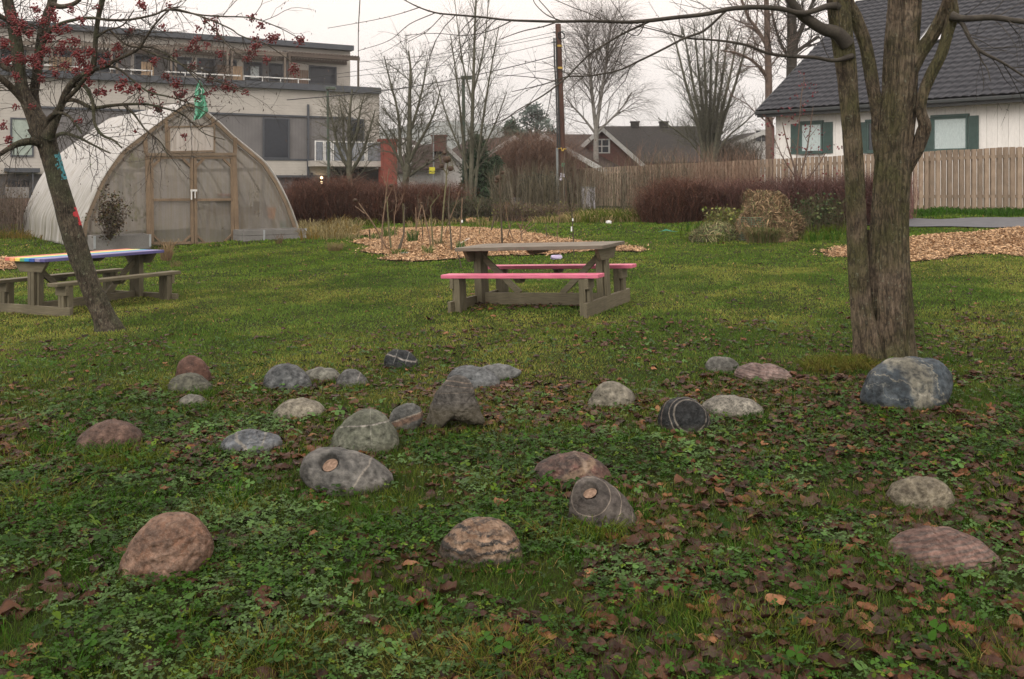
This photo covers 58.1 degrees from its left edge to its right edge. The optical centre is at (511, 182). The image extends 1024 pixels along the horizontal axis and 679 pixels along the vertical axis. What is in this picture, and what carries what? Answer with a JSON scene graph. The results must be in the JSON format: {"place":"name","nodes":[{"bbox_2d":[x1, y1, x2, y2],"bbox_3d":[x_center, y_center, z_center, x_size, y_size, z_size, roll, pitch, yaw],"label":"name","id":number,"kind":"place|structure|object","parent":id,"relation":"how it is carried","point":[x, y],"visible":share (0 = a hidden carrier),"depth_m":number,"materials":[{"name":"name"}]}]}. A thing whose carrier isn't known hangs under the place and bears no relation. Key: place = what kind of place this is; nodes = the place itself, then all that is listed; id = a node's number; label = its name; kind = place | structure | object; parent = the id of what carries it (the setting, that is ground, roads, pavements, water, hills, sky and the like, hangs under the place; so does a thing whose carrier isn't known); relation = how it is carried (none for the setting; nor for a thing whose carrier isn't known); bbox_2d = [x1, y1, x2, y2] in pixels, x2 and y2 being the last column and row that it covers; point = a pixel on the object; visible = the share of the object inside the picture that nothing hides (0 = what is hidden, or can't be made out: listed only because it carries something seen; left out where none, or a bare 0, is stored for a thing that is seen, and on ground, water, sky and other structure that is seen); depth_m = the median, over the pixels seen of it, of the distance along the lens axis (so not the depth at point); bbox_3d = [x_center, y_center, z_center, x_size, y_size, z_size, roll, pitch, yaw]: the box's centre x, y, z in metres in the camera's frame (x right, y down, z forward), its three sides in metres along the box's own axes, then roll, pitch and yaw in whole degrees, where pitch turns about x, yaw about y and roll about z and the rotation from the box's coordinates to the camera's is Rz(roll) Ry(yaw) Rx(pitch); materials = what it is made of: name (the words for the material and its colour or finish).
{"place":"outdoors","nodes":[
{"label":"outdoors","id":0,"kind":"place"},
{"bbox_2d":[0,0,858,140],"label":"sky","id":1,"kind":"structure","parent":0,"point":[329,13],"materials":[{"name":"white"}]},
{"bbox_2d":[379,121,525,149],"bbox_3d":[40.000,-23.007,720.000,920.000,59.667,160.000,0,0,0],"label":"hills","id":2,"kind":"structure","parent":0,"point":[451,147],"depth_m":729.58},
{"bbox_2d":[0,195,1023,678],"bbox_3d":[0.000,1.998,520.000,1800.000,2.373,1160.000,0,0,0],"label":"ground","id":3,"kind":"structure","parent":0,"point":[368,607],"depth_m":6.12,"materials":[{"name":"plant"}]},
{"bbox_2d":[0,170,38,234],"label":"thicket","id":4,"kind":"object","parent":3,"relation":"on","point":[12,216],"visible":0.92,"depth_m":26.78,"materials":[{"name":"brown plant"}]},
{"bbox_2d":[0,249,180,315],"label":"picnic table","id":5,"kind":"object","parent":3,"relation":"on","point":[34,267],"visible":0.84,"depth_m":12.29,"materials":[{"name":"paint"}]},
{"bbox_2d":[75,419,142,451],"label":"stone","id":6,"kind":"object","parent":3,"relation":"on","point":[121,431],"visible":0.48,"depth_m":5.52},
{"bbox_2d":[88,233,150,250],"bbox_3d":[-9.160,1.388,21.509,1.264,0.340,0.606,0,0,-37],"label":"raised bed","id":7,"kind":"object","parent":3,"relation":"on","point":[130,241],"visible":0.85,"depth_m":21.28,"materials":[{"name":"wood"}]},
{"bbox_2d":[84,184,133,245],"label":"withered bush","id":8,"kind":"object","parent":7,"relation":"in","point":[111,215],"visible":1,"depth_m":20.88,"materials":[{"name":"brown plant"}]},
{"bbox_2d":[23,101,298,245],"bbox_3d":[-10.133,-0.156,26.105,5.531,3.761,7.925,0,0,-37],"label":"greenhouse","id":9,"kind":"object","parent":3,"relation":"on","point":[231,176],"visible":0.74,"depth_m":23.10,"materials":[{"name":"white plastic"}]},
{"bbox_2d":[150,156,193,244],"bbox_3d":[-8.334,0.442,22.601,1.052,2.179,0.050,0,0,-37],"label":"door","id":10,"kind":"structure","parent":9,"relation":"in","point":[191,236],"depth_m":22.64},
{"bbox_2d":[191,68,207,125],"bbox_3d":[-7.606,-2.059,22.296,0.457,1.463,0.190,0,0,5],"label":"flag","id":11,"kind":"object","parent":9,"relation":"attached to","point":[200,101],"visible":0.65,"depth_m":22.29,"materials":[{"name":"green fabric"}]},
{"bbox_2d":[193,156,233,243],"bbox_3d":[-7.506,0.454,23.222,1.029,2.236,0.050,0,0,-37],"label":"door","id":12,"kind":"structure","parent":9,"relation":"in","point":[195,164],"depth_m":23.12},
{"bbox_2d":[117,512,213,583],"bbox_3d":[-1.431,1.531,3.802,0.385,0.334,0.290,0,0,0],"label":"stone","id":13,"kind":"object","parent":3,"relation":"on","point":[167,543],"visible":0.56,"depth_m":3.71,"materials":[{"name":"stone"}]},
{"bbox_2d":[0,0,332,332],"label":"rowan tree","id":14,"kind":"object","parent":3,"relation":"on","point":[43,134],"visible":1,"depth_m":9.92,"materials":[{"name":"brown plant"}]},
{"bbox_2d":[0,19,380,223],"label":"apartment building","id":15,"kind":"structure","parent":3,"relation":"on","point":[296,152],"depth_m":58.58,"materials":[{"name":"paint"}]},
{"bbox_2d":[4,179,30,196],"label":"window","id":16,"kind":"structure","parent":15,"relation":"in","point":[25,182],"depth_m":52.13,"materials":[{"name":"glass"}]},
{"bbox_2d":[10,117,33,156],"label":"window","id":17,"kind":"structure","parent":15,"relation":"in","point":[20,124],"depth_m":51.89,"materials":[{"name":"glass"}]},
{"bbox_2d":[269,63,282,81],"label":"window","id":18,"kind":"structure","parent":15,"relation":"in","point":[272,67],"depth_m":61.55,"materials":[{"name":"glass"}]},
{"bbox_2d":[263,117,289,158],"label":"window","id":19,"kind":"structure","parent":15,"relation":"in","point":[275,145],"depth_m":58.97,"materials":[{"name":"glass"}]},
{"bbox_2d":[309,65,336,84],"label":"window","id":20,"kind":"structure","parent":15,"relation":"in","point":[314,71],"depth_m":63.13,"materials":[{"name":"glass"}]},
{"bbox_2d":[168,372,212,393],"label":"stone","id":21,"kind":"object","parent":3,"relation":"on","point":[187,380],"visible":0.5,"depth_m":6.87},
{"bbox_2d":[179,394,205,407],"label":"stone","id":22,"kind":"object","parent":3,"relation":"on","point":[189,398],"visible":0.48,"depth_m":6.50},
{"bbox_2d":[175,355,211,381],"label":"stone","id":23,"kind":"object","parent":3,"relation":"on","point":[192,364],"visible":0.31,"depth_m":7.20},
{"bbox_2d":[219,429,283,454],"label":"stone","id":24,"kind":"object","parent":3,"relation":"on","point":[246,439],"visible":0.55,"depth_m":5.37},
{"bbox_2d":[233,228,306,241],"bbox_3d":[-6.205,1.365,23.663,1.689,0.340,0.706,0,0,-37],"label":"raised bed","id":25,"kind":"object","parent":3,"relation":"on","point":[254,234],"visible":0.69,"depth_m":23.32,"materials":[{"name":"wood"}]},
{"bbox_2d":[263,363,312,392],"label":"stone","id":26,"kind":"object","parent":3,"relation":"on","point":[288,375],"visible":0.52,"depth_m":7.01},
{"bbox_2d":[272,397,324,421],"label":"stone","id":27,"kind":"object","parent":3,"relation":"on","point":[300,406],"visible":0.54,"depth_m":6.16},
{"bbox_2d":[156,225,466,266],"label":"dry tufts","id":28,"kind":"object","parent":3,"relation":"on","point":[167,254],"visible":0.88,"depth_m":19.70,"materials":[{"name":"beige plant"}]},
{"bbox_2d":[306,367,339,380],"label":"stone","id":29,"kind":"object","parent":3,"relation":"on","point":[322,373],"visible":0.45,"depth_m":7.38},
{"bbox_2d":[295,214,373,240],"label":"dry grass","id":30,"kind":"structure","parent":3,"relation":"on","point":[326,230],"depth_m":24.68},
{"bbox_2d":[279,164,401,225],"bbox_3d":[-6.271,0.446,31.345,6.057,2.215,4.870,0,0,0],"label":"hedge","id":31,"kind":"object","parent":3,"relation":"on","point":[315,202],"visible":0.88,"depth_m":30.51,"materials":[{"name":"brown plant"}]},
{"bbox_2d":[299,447,393,495],"bbox_3d":[-0.869,1.534,4.852,0.492,0.272,0.314,0,0,0],"label":"stone","id":32,"kind":"object","parent":3,"relation":"on","point":[328,467],"visible":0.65,"depth_m":4.75,"materials":[{"name":"stone"}]},
{"bbox_2d":[304,78,394,182],"bbox_3d":[-6.558,-1.242,37.027,3.919,6.060,3.448,0,0,0],"label":"garden tree","id":33,"kind":"object","parent":3,"relation":"on","point":[348,162],"visible":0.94,"depth_m":36.96,"materials":[{"name":"grey plant"}]},
{"bbox_2d":[336,369,367,387],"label":"stone","id":34,"kind":"object","parent":3,"relation":"on","point":[348,376],"visible":0.53,"depth_m":7.20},
{"bbox_2d":[327,408,398,453],"bbox_3d":[-0.897,1.530,5.534,0.437,0.332,0.350,0,0,0],"label":"stone","id":35,"kind":"object","parent":3,"relation":"on","point":[370,429],"visible":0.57,"depth_m":5.42,"materials":[{"name":"stone"}]},
{"bbox_2d":[377,139,396,191],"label":"red pillar","id":36,"kind":"structure","parent":3,"relation":"on","point":[387,164],"depth_m":60.49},
{"bbox_2d":[384,350,417,369],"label":"stone","id":37,"kind":"object","parent":3,"relation":"on","point":[395,357],"visible":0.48,"depth_m":7.87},
{"bbox_2d":[389,403,422,430],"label":"stone","id":38,"kind":"object","parent":3,"relation":"on","point":[409,415],"visible":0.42,"depth_m":5.87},
{"bbox_2d":[341,171,479,223],"bbox_3d":[-3.414,0.533,31.309,5.659,1.855,4.468,0,0,0],"label":"hedge","id":39,"kind":"object","parent":3,"relation":"on","point":[411,192],"visible":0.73,"depth_m":30.52,"materials":[{"name":"brown plant"}]},
{"bbox_2d":[359,29,462,187],"bbox_3d":[-3.965,-2.253,35.755,3.951,7.674,3.799,0,0,-26],"label":"garden tree","id":40,"kind":"object","parent":3,"relation":"on","point":[407,165],"visible":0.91,"depth_m":35.92,"materials":[{"name":"grey plant"}]},
{"bbox_2d":[411,146,445,188],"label":"house","id":41,"kind":"structure","parent":3,"relation":"on","point":[419,175],"depth_m":72.00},
{"bbox_2d":[397,144,461,192],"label":"house","id":42,"kind":"structure","parent":3,"relation":"on","point":[456,175],"depth_m":75.43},
{"bbox_2d":[425,375,484,427],"bbox_3d":[-0.371,1.451,6.021,0.388,0.384,0.216,0,0,0],"label":"stone","id":43,"kind":"object","parent":3,"relation":"on","point":[454,397],"visible":0.94,"depth_m":5.94,"materials":[{"name":"stone"}]},
{"bbox_2d":[420,0,520,200],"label":"garden tree","id":44,"kind":"object","parent":3,"relation":"on","point":[471,128],"visible":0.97,"depth_m":33.94,"materials":[{"name":"plant"}]},
{"bbox_2d":[447,365,499,389],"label":"stone","id":45,"kind":"object","parent":3,"relation":"on","point":[479,376],"visible":0.44,"depth_m":7.10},
{"bbox_2d":[442,192,511,221],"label":"thicket","id":46,"kind":"object","parent":3,"relation":"on","point":[469,209],"visible":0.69,"depth_m":29.96,"materials":[{"name":"brown plant"}]},
{"bbox_2d":[457,132,498,210],"bbox_3d":[-1.456,0.900,38.075,2.299,6.071,2.351,0,0,0],"label":"spruce","id":47,"kind":"object","parent":3,"relation":"on","point":[482,178],"visible":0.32,"depth_m":37.68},
{"bbox_2d":[438,517,523,571],"bbox_3d":[-0.131,1.565,3.937,0.377,0.255,0.292,0,0,0],"label":"stone","id":48,"kind":"object","parent":3,"relation":"on","point":[477,540],"visible":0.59,"depth_m":3.85,"materials":[{"name":"stone"}]},
{"bbox_2d":[489,153,506,200],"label":"spruce","id":49,"kind":"object","parent":3,"relation":"on","point":[495,161],"visible":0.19,"depth_m":41.81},
{"bbox_2d":[346,226,655,261],"bbox_3d":[-1.347,1.366,22.059,5.142,0.236,10.484,0,0,-19],"label":"wood chip bed","id":50,"kind":"object","parent":3,"relation":"on","point":[370,242],"visible":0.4,"depth_m":20.11,"materials":[{"name":"wood"}]},
{"bbox_2d":[437,150,455,242],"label":"dead stalk","id":51,"kind":"object","parent":50,"relation":"on","point":[447,159],"visible":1,"depth_m":20.63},
{"bbox_2d":[493,166,512,242],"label":"dead stalk","id":52,"kind":"object","parent":50,"relation":"on","point":[498,177],"visible":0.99,"depth_m":20.01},
{"bbox_2d":[483,363,521,380],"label":"stone","id":53,"kind":"object","parent":3,"relation":"on","point":[500,371],"visible":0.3,"depth_m":7.29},
{"bbox_2d":[0,227,1017,332],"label":"scattered leaves","id":54,"kind":"object","parent":3,"relation":"on","point":[654,316],"visible":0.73,"depth_m":11.56,"materials":[{"name":"orange plant"}]},
{"bbox_2d":[0,352,1023,678],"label":"long grass","id":55,"kind":"structure","parent":3,"relation":"on","point":[594,528],"depth_m":4.14,"materials":[{"name":"plant"}]},
{"bbox_2d":[0,350,1023,678],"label":"straw grass","id":56,"kind":"structure","parent":3,"relation":"on","point":[828,362],"depth_m":3.16,"materials":[{"name":"plant"}]},
{"bbox_2d":[0,205,1023,242],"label":"rough grass","id":57,"kind":"structure","parent":3,"relation":"on","point":[594,215],"depth_m":26.53,"materials":[{"name":"plant"}]},
{"bbox_2d":[0,310,1023,678],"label":"fallen leaves","id":58,"kind":"object","parent":3,"relation":"on","point":[616,648],"visible":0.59,"depth_m":4.23,"materials":[{"name":"brown plant"}]},
{"bbox_2d":[0,300,1023,678],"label":"clover","id":59,"kind":"object","parent":3,"relation":"on","point":[304,546],"visible":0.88,"depth_m":4.07,"materials":[{"name":"plant"}]},
{"bbox_2d":[0,312,1023,678],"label":"broadleaf weeds","id":60,"kind":"object","parent":3,"relation":"on","point":[172,628],"visible":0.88,"depth_m":4.38,"materials":[{"name":"plant"}]},
{"bbox_2d":[480,153,566,210],"bbox_3d":[0.385,0.164,32.467,3.734,2.353,2.565,0,0,18],"label":"thicket","id":61,"kind":"object","parent":3,"relation":"on","point":[543,198],"visible":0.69,"depth_m":32.13,"materials":[{"name":"plant"}]},
{"bbox_2d":[453,116,612,202],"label":"shrub","id":62,"kind":"object","parent":3,"relation":"on","point":[512,152],"visible":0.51,"depth_m":43.76,"materials":[{"name":"brown plant"}]},
{"bbox_2d":[488,198,577,221],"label":"thicket","id":63,"kind":"object","parent":3,"relation":"on","point":[541,211],"visible":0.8,"depth_m":29.05,"materials":[{"name":"brown plant"}]},
{"bbox_2d":[516,102,555,135],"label":"pine tree","id":64,"kind":"object","parent":3,"relation":"on","point":[533,119],"visible":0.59,"depth_m":94.67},
{"bbox_2d":[71,366,1001,585],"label":"leaves by stones","id":65,"kind":"object","parent":3,"relation":"on","point":[533,480],"visible":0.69,"depth_m":5.34,"materials":[{"name":"brown plant"}]},
{"bbox_2d":[441,241,636,317],"bbox_3d":[0.348,1.167,11.262,2.016,0.817,1.520,-3,-1,26],"label":"picnic table","id":66,"kind":"object","parent":3,"relation":"on","point":[589,301],"visible":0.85,"depth_m":11.08,"materials":[{"name":"pink paint"}]},
{"bbox_2d":[514,171,571,205],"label":"shrub","id":67,"kind":"object","parent":3,"relation":"on","point":[546,177],"visible":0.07,"depth_m":39.66,"materials":[{"name":"brown plant"}]},
{"bbox_2d":[96,365,990,586],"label":"fringe grass","id":68,"kind":"structure","parent":3,"relation":"on","point":[296,494],"depth_m":5.92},
{"bbox_2d":[471,301,617,312],"bbox_3d":[0.382,1.480,11.298,1.778,0.118,1.048,0,0,0],"label":"leaf drift","id":69,"kind":"object","parent":3,"relation":"on","point":[509,307],"visible":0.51,"depth_m":11.08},
{"bbox_2d":[551,24,566,206],"bbox_3d":[1.916,-2.476,36.953,0.671,7.758,0.405,0,0,0],"label":"utility pole","id":70,"kind":"object","parent":3,"relation":"on","point":[560,129],"visible":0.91,"depth_m":36.88,"materials":[{"name":"brown wood"}]},
{"bbox_2d":[287,56,553,99],"bbox_3d":[-3.291,-4.059,35.502,10.483,2.070,0.033,0,0,-17],"label":"power line","id":71,"kind":"object","parent":70,"relation":"attached to","point":[413,86],"visible":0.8,"depth_m":35.24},
{"bbox_2d":[533,451,611,486],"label":"stone","id":72,"kind":"object","parent":3,"relation":"on","point":[570,465],"visible":0.56,"depth_m":4.89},
{"bbox_2d":[534,134,626,195],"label":"house","id":73,"kind":"structure","parent":3,"relation":"on","point":[602,160],"depth_m":66.39,"materials":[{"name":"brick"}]},
{"bbox_2d":[529,0,668,161],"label":"birch tree","id":74,"kind":"object","parent":3,"relation":"on","point":[596,130],"visible":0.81,"depth_m":65.85,"materials":[{"name":"grey plant"}]},
{"bbox_2d":[568,476,636,529],"bbox_3d":[0.426,1.552,4.350,0.326,0.325,0.258,0,0,0],"label":"stone","id":75,"kind":"object","parent":3,"relation":"on","point":[595,497],"visible":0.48,"depth_m":4.27,"materials":[{"name":"stone"}]},
{"bbox_2d":[586,381,634,409],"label":"stone","id":76,"kind":"object","parent":3,"relation":"on","point":[608,393],"visible":0.57,"depth_m":6.49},
{"bbox_2d":[581,128,643,195],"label":"house","id":77,"kind":"structure","parent":3,"relation":"on","point":[610,145],"depth_m":69.82,"materials":[{"name":"wood"}]},
{"bbox_2d":[554,142,702,210],"bbox_3d":[3.499,-0.117,29.878,6.242,2.782,2.071,0,0,43],"label":"thicket","id":78,"kind":"object","parent":3,"relation":"on","point":[583,195],"visible":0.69,"depth_m":30.18,"materials":[{"name":"plant"}]},
{"bbox_2d":[599,121,700,187],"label":"house","id":79,"kind":"structure","parent":3,"relation":"on","point":[632,135],"depth_m":75.40,"materials":[{"name":"brick"}]},
{"bbox_2d":[330,0,1023,361],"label":"tree","id":80,"kind":"object","parent":3,"relation":"on","point":[880,290],"visible":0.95,"depth_m":7.78,"materials":[{"name":"brown plant"}]},
{"bbox_2d":[619,165,738,223],"bbox_3d":[4.827,0.346,26.149,3.762,1.724,3.730,0,0,0],"label":"shrub","id":81,"kind":"object","parent":3,"relation":"on","point":[669,202],"visible":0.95,"depth_m":25.76,"materials":[{"name":"brown plant"}]},
{"bbox_2d":[657,396,710,434],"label":"stone","id":82,"kind":"object","parent":3,"relation":"on","point":[684,413],"visible":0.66,"depth_m":5.84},
{"bbox_2d":[616,140,776,204],"bbox_3d":[6.925,-0.419,36.259,2.645,3.132,9.079,0,0,-31],"label":"thicket","id":83,"kind":"object","parent":3,"relation":"on","point":[728,168],"visible":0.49,"depth_m":35.11,"materials":[{"name":"plant"}]},
{"bbox_2d":[640,2,773,180],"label":"garden tree","id":84,"kind":"object","parent":3,"relation":"on","point":[708,121],"visible":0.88,"depth_m":57.88,"materials":[{"name":"grey plant"}]},
{"bbox_2d":[688,221,740,242],"bbox_3d":[4.447,1.100,19.667,1.400,0.698,1.124,0,0,0],"label":"weed pile","id":85,"kind":"object","parent":3,"relation":"on","point":[698,234],"visible":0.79,"depth_m":19.37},
{"bbox_2d":[701,204,742,226],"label":"shrub","id":86,"kind":"object","parent":3,"relation":"on","point":[731,218],"visible":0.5,"depth_m":21.22,"materials":[{"name":"green plant"}]},
{"bbox_2d":[705,356,738,372],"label":"stone","id":87,"kind":"object","parent":3,"relation":"on","point":[724,364],"visible":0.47,"depth_m":7.37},
{"bbox_2d":[702,395,763,418],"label":"stone","id":88,"kind":"object","parent":3,"relation":"on","point":[733,405],"visible":0.57,"depth_m":6.18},
{"bbox_2d":[700,130,775,181],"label":"shrub","id":89,"kind":"object","parent":3,"relation":"on","point":[745,148],"visible":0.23,"depth_m":59.02,"materials":[{"name":"brown plant"}]},
{"bbox_2d":[687,168,792,220],"bbox_3d":[6.769,0.365,26.124,4.461,1.536,3.910,0,0,0],"label":"shrub","id":90,"kind":"object","parent":3,"relation":"on","point":[732,198],"visible":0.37,"depth_m":25.57,"materials":[{"name":"brown plant"}]},
{"bbox_2d":[721,129,775,158],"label":"house","id":91,"kind":"structure","parent":3,"relation":"on","point":[760,134],"depth_m":79.94,"materials":[{"name":"wood"}]},
{"bbox_2d":[699,0,811,178],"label":"tall tree","id":92,"kind":"object","parent":3,"relation":"on","point":[767,71],"visible":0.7,"depth_m":51.82,"materials":[{"name":"brown plant"}]},
{"bbox_2d":[734,362,791,382],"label":"stone","id":93,"kind":"object","parent":3,"relation":"on","point":[764,372],"visible":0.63,"depth_m":7.06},
{"bbox_2d":[739,226,789,243],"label":"heap grass","id":94,"kind":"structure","parent":3,"relation":"on","point":[762,235],"depth_m":18.75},
{"bbox_2d":[733,188,808,242],"bbox_3d":[5.440,0.767,19.451,1.529,1.280,1.462,0,0,0],"label":"compost heap","id":95,"kind":"object","parent":3,"relation":"on","point":[766,208],"visible":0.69,"depth_m":19.06,"materials":[{"name":"brown plant"}]},
{"bbox_2d":[746,0,827,79],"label":"tall tree","id":96,"kind":"object","parent":3,"relation":"on","point":[791,64],"visible":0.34,"depth_m":53.77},
{"bbox_2d":[567,147,1023,209],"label":"board fence","id":97,"kind":"object","parent":3,"relation":"on","point":[979,196],"visible":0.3,"depth_m":28.05,"materials":[{"name":"wood"}]},
{"bbox_2d":[753,71,842,189],"bbox_3d":[7.607,-0.945,24.448,2.418,4.158,0.841,0,0,0],"label":"young rowan","id":98,"kind":"object","parent":3,"relation":"on","point":[797,155],"visible":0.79,"depth_m":24.49,"materials":[{"name":"red plant"}]},
{"bbox_2d":[789,185,845,232],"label":"shrub","id":99,"kind":"object","parent":3,"relation":"on","point":[817,219],"visible":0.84,"depth_m":21.16,"materials":[{"name":"green plant"}]},
{"bbox_2d":[743,163,920,228],"bbox_3d":[7.649,0.252,22.497,5.166,1.824,4.014,0,0,0],"label":"shrub","id":100,"kind":"object","parent":3,"relation":"on","point":[832,188],"visible":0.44,"depth_m":22.06,"materials":[{"name":"brown plant"}]},
{"bbox_2d":[755,0,1023,207],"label":"white house","id":101,"kind":"structure","parent":3,"relation":"on","point":[958,121],"depth_m":33.89,"materials":[{"name":"tile"}]},
{"bbox_2d":[798,120,823,153],"bbox_3d":[11.534,-1.736,35.569,0.118,1.277,1.032,0,0,-42],"label":"window","id":102,"kind":"structure","parent":101,"relation":"in","point":[818,138],"depth_m":35.56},
{"bbox_2d":[930,113,969,151],"bbox_3d":[15.047,-1.690,31.695,0.118,1.293,1.288,0,0,-42],"label":"window","id":103,"kind":"structure","parent":101,"relation":"in","point":[949,131],"depth_m":31.71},
{"bbox_2d":[871,168,924,218],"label":"shrub","id":104,"kind":"object","parent":3,"relation":"on","point":[912,200],"visible":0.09,"depth_m":23.73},
{"bbox_2d":[860,356,952,410],"bbox_3d":[2.740,1.444,6.404,0.629,0.462,0.401,0,0,0],"label":"stone","id":105,"kind":"object","parent":3,"relation":"on","point":[914,381],"visible":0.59,"depth_m":6.27,"materials":[{"name":"stone"}]},
{"bbox_2d":[885,476,954,509],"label":"stone","id":106,"kind":"object","parent":3,"relation":"on","point":[921,492],"visible":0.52,"depth_m":4.48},
{"bbox_2d":[825,229,1023,260],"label":"wood chip bank","id":107,"kind":"structure","parent":3,"relation":"on","point":[1002,241],"depth_m":17.08,"materials":[{"name":"wood"}]},
{"bbox_2d":[798,226,1023,260],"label":"wood chips","id":108,"kind":"object","parent":107,"relation":"on","point":[951,250],"visible":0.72,"depth_m":16.95,"materials":[{"name":"wood"}]},
{"bbox_2d":[888,525,1003,575],"bbox_3d":[1.841,1.589,3.935,0.483,0.199,0.383,0,0,0],"label":"stone","id":109,"kind":"object","parent":3,"relation":"on","point":[943,546],"visible":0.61,"depth_m":3.84,"materials":[{"name":"stone"}]},
{"bbox_2d":[867,217,1023,226],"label":"path","id":110,"kind":"structure","parent":0,"point":[991,222],"depth_m":21.91,"materials":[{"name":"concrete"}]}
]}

